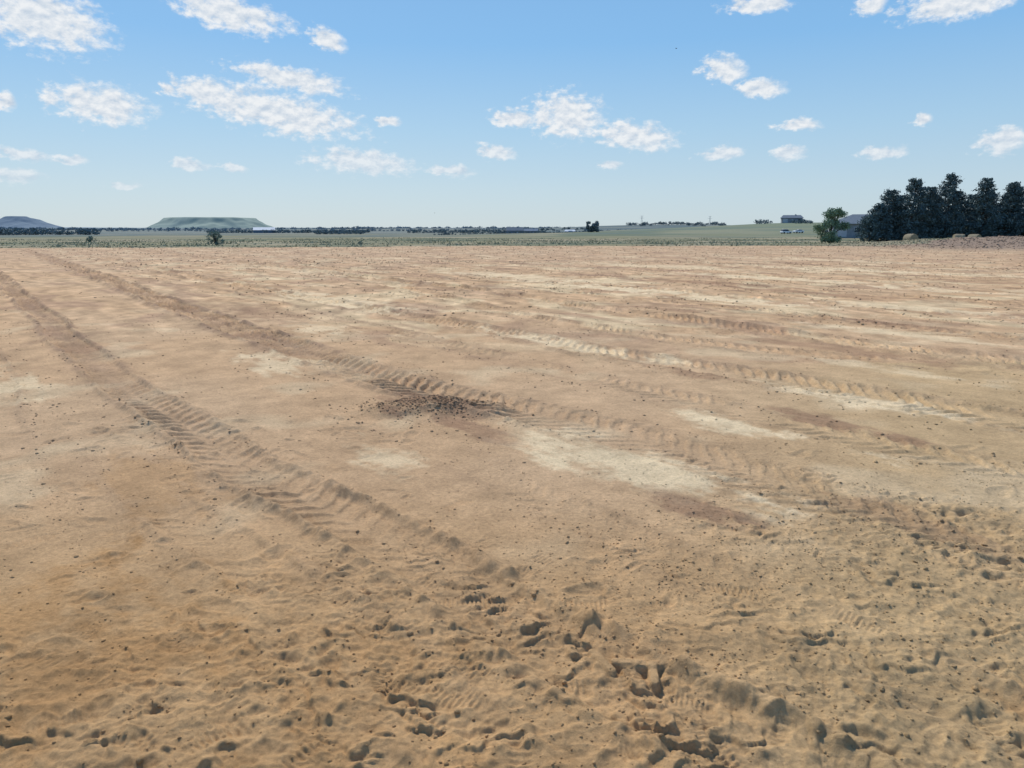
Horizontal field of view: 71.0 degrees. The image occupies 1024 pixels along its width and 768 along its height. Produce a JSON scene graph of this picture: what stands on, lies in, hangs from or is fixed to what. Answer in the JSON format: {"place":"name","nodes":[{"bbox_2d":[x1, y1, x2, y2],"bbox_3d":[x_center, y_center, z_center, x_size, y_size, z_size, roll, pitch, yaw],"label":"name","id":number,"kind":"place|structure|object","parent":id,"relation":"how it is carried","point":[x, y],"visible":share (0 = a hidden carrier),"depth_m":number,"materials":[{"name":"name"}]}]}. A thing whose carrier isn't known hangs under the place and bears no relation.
{"place":"outdoors","nodes":[
{"label":"outdoors","id":0,"kind":"place"},
{"bbox_2d":[0,216,64,227],"bbox_3d":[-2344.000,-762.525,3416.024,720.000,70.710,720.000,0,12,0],"label":"butte","id":1,"kind":"object","parent":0,"point":[17,221],"visible":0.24,"depth_m":3354.92,"materials":[{"name":"grey stone"}]},
{"bbox_2d":[147,217,271,227],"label":"mesa","id":2,"kind":"structure","parent":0,"point":[205,222],"depth_m":2771.30,"materials":[{"name":"green plant"}]},
{"bbox_2d":[0,236,958,247],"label":"grass","id":3,"kind":"structure","parent":0,"point":[76,244],"depth_m":100.53,"materials":[{"name":"green plant"}]},
{"bbox_2d":[0,222,1023,767],"bbox_3d":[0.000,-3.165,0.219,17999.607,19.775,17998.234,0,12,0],"label":"ground","id":4,"kind":"structure","parent":0,"point":[242,404],"depth_m":4.48,"materials":[{"name":"brown soil"}]},
{"bbox_2d":[86,236,95,241],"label":"shrub","id":5,"kind":"object","parent":4,"relation":"on","point":[89,239],"visible":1,"depth_m":117.52,"materials":[{"name":"green plant"}]},
{"bbox_2d":[206,231,224,244],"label":"shrub","id":6,"kind":"object","parent":4,"relation":"on","point":[216,237],"visible":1,"depth_m":78.43,"materials":[{"name":"green plant"}]},
{"bbox_2d":[253,227,274,232],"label":"barn","id":7,"kind":"structure","parent":4,"relation":"on","point":[258,229],"depth_m":855.98,"materials":[{"name":"metal"}]},
{"bbox_2d":[0,226,568,231],"bbox_3d":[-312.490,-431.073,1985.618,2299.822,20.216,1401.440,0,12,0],"label":"distant trees","id":8,"kind":"object","parent":4,"relation":"on","point":[231,229],"visible":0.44,"depth_m":2069.68,"materials":[{"name":"green plant"}]},
{"bbox_2d":[0,221,725,234],"bbox_3d":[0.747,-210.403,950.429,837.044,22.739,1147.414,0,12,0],"label":"distant trees","id":9,"kind":"object","parent":4,"relation":"on","point":[35,231],"visible":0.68,"depth_m":674.55,"materials":[{"name":"green plant"}]},
{"bbox_2d":[0,235,1023,767],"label":"dirt clods","id":10,"kind":"object","parent":4,"relation":"on","point":[410,633],"visible":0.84,"depth_m":4.09,"materials":[{"name":"brown soil"}]},
{"bbox_2d":[505,227,523,233],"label":"farmhouse","id":11,"kind":"object","parent":4,"relation":"on","point":[512,229],"visible":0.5,"depth_m":583.27,"materials":[{"name":"white"}]},
{"bbox_2d":[524,228,538,232],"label":"farm shed","id":12,"kind":"structure","parent":4,"relation":"on","point":[532,230],"depth_m":593.17,"materials":[{"name":"grey metal"}]},
{"bbox_2d":[586,221,598,231],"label":"broadleaf tree","id":13,"kind":"object","parent":4,"relation":"on","point":[593,227],"visible":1,"depth_m":380.27,"materials":[{"name":"green plant"}]},
{"bbox_2d":[780,229,791,233],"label":"parked car","id":14,"kind":"object","parent":4,"relation":"on","point":[784,231],"visible":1,"depth_m":292.64,"materials":[{"name":"white paint"}]},
{"bbox_2d":[753,219,827,231],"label":"distant trees","id":15,"kind":"object","parent":4,"relation":"on","point":[792,221],"visible":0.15,"depth_m":404.16,"materials":[{"name":"green plant"}]},
{"bbox_2d":[781,214,803,222],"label":"farmhouse","id":16,"kind":"object","parent":4,"relation":"on","point":[786,218],"visible":0.78,"depth_m":410.30,"materials":[{"name":"white"}]},
{"bbox_2d":[812,207,851,242],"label":"broadleaf tree","id":17,"kind":"object","parent":4,"relation":"on","point":[834,222],"visible":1,"depth_m":92.22,"materials":[{"name":"green plant"}]},
{"bbox_2d":[828,224,859,237],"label":"walls","id":18,"kind":"structure","parent":4,"relation":"on","point":[850,233],"depth_m":165.13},
{"bbox_2d":[835,229,846,236],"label":"garage door","id":19,"kind":"structure","parent":18,"relation":"attached to","point":[842,233],"depth_m":165.73,"materials":[{"name":"white metal"}]},
{"bbox_2d":[839,214,909,223],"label":"roof","id":20,"kind":"structure","parent":18,"relation":"on","point":[852,218],"depth_m":166.90,"materials":[{"name":"grey metal"}]},
{"bbox_2d":[853,212,884,241],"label":"pine tree","id":21,"kind":"object","parent":4,"relation":"on","point":[869,221],"visible":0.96,"depth_m":110.83,"materials":[{"name":"green plant"}]},
{"bbox_2d":[860,203,897,241],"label":"pine tree","id":22,"kind":"object","parent":4,"relation":"on","point":[880,209],"visible":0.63,"depth_m":111.24,"materials":[{"name":"green plant"}]},
{"bbox_2d":[872,189,908,241],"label":"pine tree","id":23,"kind":"object","parent":4,"relation":"on","point":[890,199],"visible":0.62,"depth_m":111.83,"materials":[{"name":"green plant"}]},
{"bbox_2d":[883,193,910,239],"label":"pine tree","id":24,"kind":"object","parent":4,"relation":"on","point":[903,211],"visible":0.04,"depth_m":117.10,"materials":[{"name":"green plant"}]},
{"bbox_2d":[903,234,917,239],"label":"hay bale","id":25,"kind":"object","parent":4,"relation":"on","point":[910,236],"visible":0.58,"depth_m":99.43},
{"bbox_2d":[888,177,933,240],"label":"pine tree","id":26,"kind":"object","parent":4,"relation":"on","point":[916,185],"visible":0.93,"depth_m":110.10,"materials":[{"name":"green plant"}]},
{"bbox_2d":[908,186,951,238],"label":"pine tree","id":27,"kind":"object","parent":4,"relation":"on","point":[932,191],"visible":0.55,"depth_m":110.87,"materials":[{"name":"green plant"}]},
{"bbox_2d":[927,172,969,238],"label":"pine tree","id":28,"kind":"object","parent":4,"relation":"on","point":[947,192],"visible":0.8,"depth_m":110.90,"materials":[{"name":"green plant"}]},
{"bbox_2d":[940,191,975,237],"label":"pine tree","id":29,"kind":"object","parent":4,"relation":"on","point":[962,197],"visible":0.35,"depth_m":112.76,"materials":[{"name":"green plant"}]},
{"bbox_2d":[952,234,964,237],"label":"hay bale","id":30,"kind":"object","parent":4,"relation":"on","point":[958,235],"visible":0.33,"depth_m":99.50},
{"bbox_2d":[964,194,980,236],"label":"pine tree","id":31,"kind":"object","parent":4,"relation":"on","point":[969,196],"visible":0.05,"depth_m":118.16,"materials":[{"name":"green plant"}]},
{"bbox_2d":[968,234,980,236],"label":"hay bale","id":32,"kind":"object","parent":4,"relation":"on","point":[974,235],"visible":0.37,"depth_m":100.48},
{"bbox_2d":[961,177,1007,237],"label":"pine tree","id":33,"kind":"object","parent":4,"relation":"on","point":[983,199],"visible":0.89,"depth_m":110.20,"materials":[{"name":"green plant"}]},
{"bbox_2d":[970,192,1007,235],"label":"pine tree","id":34,"kind":"object","parent":4,"relation":"on","point":[995,204],"visible":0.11,"depth_m":112.95,"materials":[{"name":"green plant"}]},
{"bbox_2d":[988,181,1023,236],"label":"pine tree","id":35,"kind":"object","parent":4,"relation":"on","point":[1014,189],"visible":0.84,"depth_m":111.02,"materials":[{"name":"green plant"}]},
{"bbox_2d":[997,186,1023,235],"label":"pine tree","id":36,"kind":"object","parent":4,"relation":"on","point":[1022,233],"visible":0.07,"depth_m":112.72,"materials":[{"name":"green plant"}]},
{"bbox_2d":[0,0,1023,227],"label":"sky","id":37,"kind":"structure","parent":0,"point":[114,113],"materials":[{"name":"blue"}]}
]}

